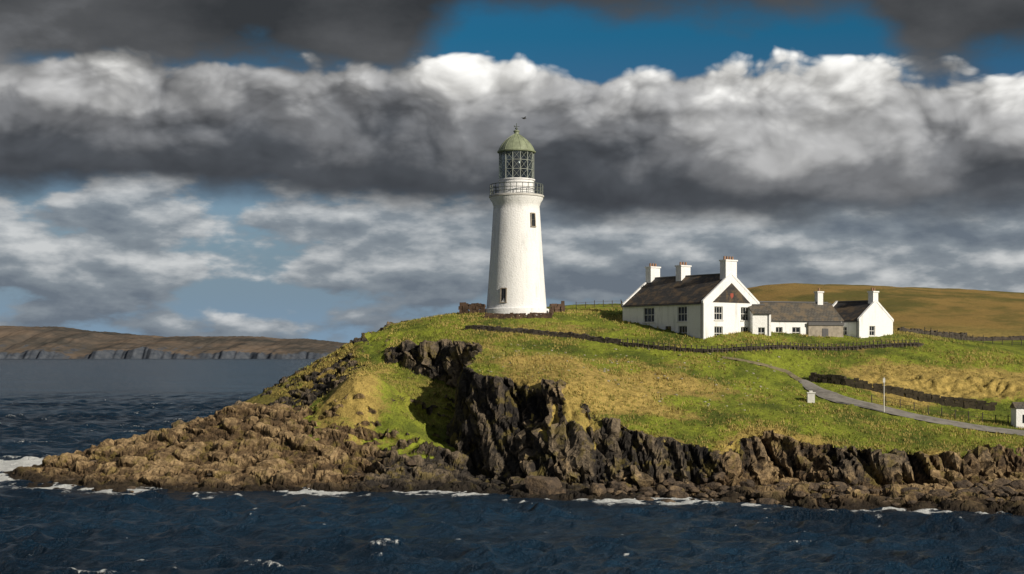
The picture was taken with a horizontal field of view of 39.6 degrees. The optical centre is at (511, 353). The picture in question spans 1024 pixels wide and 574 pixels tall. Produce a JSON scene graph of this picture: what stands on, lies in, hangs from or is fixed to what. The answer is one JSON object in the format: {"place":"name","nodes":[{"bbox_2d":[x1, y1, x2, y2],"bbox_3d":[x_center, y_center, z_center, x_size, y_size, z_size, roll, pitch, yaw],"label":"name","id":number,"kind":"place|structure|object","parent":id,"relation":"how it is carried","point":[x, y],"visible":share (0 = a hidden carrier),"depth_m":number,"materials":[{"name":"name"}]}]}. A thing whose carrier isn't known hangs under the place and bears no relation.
{"place":"outdoors","nodes":[
{"label":"outdoors","id":0,"kind":"place"},
{"bbox_2d":[0,326,347,358],"bbox_3d":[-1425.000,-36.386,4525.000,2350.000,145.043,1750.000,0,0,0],"label":"hills","id":1,"kind":"structure","parent":0,"point":[35,342],"depth_m":4034.28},
{"bbox_2d":[0,359,1023,573],"bbox_3d":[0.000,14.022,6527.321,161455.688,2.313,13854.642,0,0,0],"label":"sea","id":2,"kind":"structure","parent":0,"point":[52,407],"depth_m":115.21,"materials":[{"name":"blue liquid"}]},
{"bbox_2d":[0,0,1023,342],"label":"sky","id":3,"kind":"structure","parent":0,"point":[325,170],"materials":[{"name":"grey"}]},
{"bbox_2d":[1,283,1023,515],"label":"headland terrain","id":4,"kind":"structure","parent":0,"point":[498,435],"depth_m":154.14,"materials":[{"name":"green plant"}]},
{"bbox_2d":[458,302,485,313],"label":"dry stone wall","id":5,"kind":"structure","parent":4,"relation":"on","point":[464,307],"depth_m":193.31,"materials":[{"name":"brown stone"}]},
{"bbox_2d":[485,123,548,315],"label":"lighthouse","id":6,"kind":"object","parent":4,"relation":"on","point":[516,282],"visible":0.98,"depth_m":192.14,"materials":[{"name":"paint"}]},
{"bbox_2d":[501,289,505,301],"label":"lower window pane","id":7,"kind":"structure","parent":6,"relation":"in","point":[501,289],"depth_m":191.44,"materials":[{"name":"black glass"}]},
{"bbox_2d":[484,309,553,318],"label":"dry stone wall","id":8,"kind":"structure","parent":4,"relation":"on","point":[550,313],"depth_m":189.06,"materials":[{"name":"stone"}]},
{"bbox_2d":[464,325,621,344],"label":"dry stone wall","id":9,"kind":"structure","parent":4,"relation":"on","point":[600,339],"depth_m":178.79,"materials":[{"name":"grey stone"}]},
{"bbox_2d":[67,459,1023,505],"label":"shore boulders","id":10,"kind":"object","parent":4,"relation":"on","point":[539,485],"visible":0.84,"depth_m":136.64,"materials":[{"name":"brown stone"}]},
{"bbox_2d":[549,301,564,311],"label":"dry stone wall","id":11,"kind":"structure","parent":4,"relation":"on","point":[557,307],"depth_m":194.44,"materials":[{"name":"brown stone"}]},
{"bbox_2d":[576,300,622,308],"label":"wire fence","id":12,"kind":"object","parent":4,"relation":"on","point":[603,301],"visible":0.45,"depth_m":202.19,"materials":[{"name":"wood"}]},
{"bbox_2d":[479,344,804,409],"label":"field stones","id":13,"kind":"object","parent":4,"relation":"on","point":[655,374],"visible":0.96,"depth_m":162.41,"materials":[{"name":"grey stone"}]},
{"bbox_2d":[276,307,1023,455],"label":"grass","id":14,"kind":"structure","parent":4,"relation":"on","point":[747,332],"depth_m":163.28,"materials":[{"name":"green plant"}]},
{"bbox_2d":[623,275,757,338],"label":"walls","id":15,"kind":"structure","parent":4,"relation":"on","point":[665,316],"depth_m":179.18,"materials":[{"name":"white paint"}]},
{"bbox_2d":[622,303,701,338],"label":"gutter","id":16,"kind":"object","parent":15,"relation":"attached to","point":[673,304],"visible":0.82,"depth_m":179.12,"materials":[{"name":"metal"}]},
{"bbox_2d":[623,275,722,305],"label":"roof","id":17,"kind":"structure","parent":15,"relation":"on","point":[685,290],"depth_m":183.02,"materials":[{"name":"stone"}]},
{"bbox_2d":[655,273,719,278],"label":"ridge tiles","id":18,"kind":"object","parent":17,"relation":"on","point":[688,275],"visible":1,"depth_m":184.65,"materials":[{"name":"grey tile"}]},
{"bbox_2d":[622,272,759,305],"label":"gable coping","id":19,"kind":"object","parent":15,"relation":"on","point":[711,292],"visible":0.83,"depth_m":179.89,"materials":[{"name":"white paint"}]},
{"bbox_2d":[645,259,737,282],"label":"chimneys","id":20,"kind":"object","parent":15,"relation":"on","point":[727,267],"visible":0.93,"depth_m":185.18,"materials":[{"name":"white paint"}]},
{"bbox_2d":[649,256,733,266],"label":"chimney pots","id":21,"kind":"object","parent":20,"relation":"on","point":[682,263],"visible":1,"depth_m":185.52,"materials":[{"name":"ceramic"}]},
{"bbox_2d":[642,306,748,335],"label":"window frames","id":22,"kind":"structure","parent":15,"relation":"on","point":[716,319],"depth_m":179.50,"materials":[{"name":"white wood"}]},
{"bbox_2d":[645,307,746,335],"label":"window panes","id":23,"kind":"object","parent":22,"relation":"in","point":[683,329],"visible":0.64,"depth_m":179.49,"materials":[{"name":"black glass"}]},
{"bbox_2d":[713,283,749,302],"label":"slate gable panel","id":24,"kind":"structure","parent":15,"relation":"attached to","point":[724,296],"depth_m":179.02,"materials":[{"name":"grey stone"}]},
{"bbox_2d":[748,304,772,335],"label":"lean to","id":25,"kind":"object","parent":4,"relation":"on","point":[759,318],"visible":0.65,"depth_m":179.92,"materials":[{"name":"white paint"}]},
{"bbox_2d":[758,328,763,334],"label":"window panes","id":26,"kind":"structure","parent":25,"relation":"in","point":[760,330],"depth_m":180.04,"materials":[{"name":"black glass"}]},
{"bbox_2d":[622,338,918,353],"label":"picket fence","id":27,"kind":"object","parent":4,"relation":"on","point":[772,346],"visible":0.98,"depth_m":173.91,"materials":[{"name":"brown wood"}]},
{"bbox_2d":[620,342,923,352],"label":"dry stone wall","id":28,"kind":"structure","parent":4,"relation":"on","point":[762,347],"depth_m":174.02,"materials":[{"name":"grey stone"}]},
{"bbox_2d":[759,288,843,336],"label":"cottage wing","id":29,"kind":"structure","parent":4,"relation":"on","point":[819,317],"depth_m":185.04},
{"bbox_2d":[776,328,798,331],"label":"window panes","id":30,"kind":"structure","parent":29,"relation":"in","point":[793,329],"depth_m":183.89,"materials":[{"name":"black glass"}]},
{"bbox_2d":[776,327,799,333],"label":"window frames","id":31,"kind":"structure","parent":29,"relation":"in","point":[776,327],"depth_m":183.84,"materials":[{"name":"white paint"}]},
{"bbox_2d":[806,390,815,402],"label":"white marker post","id":32,"kind":"object","parent":4,"relation":"on","point":[810,396],"visible":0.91,"depth_m":158.20,"materials":[{"name":"paint"}]},
{"bbox_2d":[832,288,893,337],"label":"end cottage","id":33,"kind":"structure","parent":4,"relation":"on","point":[871,316],"depth_m":188.34,"materials":[{"name":"white paint"}]},
{"bbox_2d":[843,326,873,334],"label":"window panes","id":34,"kind":"structure","parent":33,"relation":"in","point":[869,326],"depth_m":187.97,"materials":[{"name":"black glass"}]},
{"bbox_2d":[844,326,875,336],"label":"window frames","id":35,"kind":"structure","parent":33,"relation":"in","point":[870,326],"depth_m":187.93,"materials":[{"name":"white paint"}]},
{"bbox_2d":[883,378,884,412],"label":"marker pole","id":36,"kind":"object","parent":4,"relation":"on","point":[884,399],"visible":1,"depth_m":154.47,"materials":[{"name":"white paint"}]},
{"bbox_2d":[809,372,996,410],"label":"dry stone wall","id":37,"kind":"structure","parent":4,"relation":"on","point":[962,402],"depth_m":163.00,"materials":[{"name":"grey stone"}]},
{"bbox_2d":[897,327,966,339],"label":"dry stone wall","id":38,"kind":"structure","parent":4,"relation":"on","point":[946,334],"depth_m":219.69,"materials":[{"name":"grey stone"}]},
{"bbox_2d":[871,394,1009,424],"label":"wire fence","id":39,"kind":"object","parent":4,"relation":"on","point":[1008,416],"visible":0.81,"depth_m":156.90,"materials":[{"name":"brown wood"}]},
{"bbox_2d":[924,327,1023,345],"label":"wire fence","id":40,"kind":"object","parent":4,"relation":"on","point":[1021,342],"visible":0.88,"depth_m":212.57,"materials":[{"name":"brown wood"}]},
{"bbox_2d":[967,336,1023,340],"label":"dry stone wall","id":41,"kind":"structure","parent":4,"relation":"on","point":[973,338],"depth_m":228.13,"materials":[{"name":"grey stone"}]},
{"bbox_2d":[1009,402,1023,428],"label":"roadside hut","id":42,"kind":"object","parent":4,"relation":"on","point":[1017,414],"visible":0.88,"depth_m":154.20,"materials":[{"name":"white paint"}]},
{"bbox_2d":[722,356,803,380],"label":"gravel path","id":43,"kind":"structure","parent":0,"point":[793,376],"depth_m":169.01,"materials":[{"name":"grey gravel"}]},
{"bbox_2d":[799,380,1023,435],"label":"road","id":44,"kind":"structure","parent":0,"point":[825,393],"depth_m":155.04,"materials":[{"name":"grey asphalt"}]}
]}

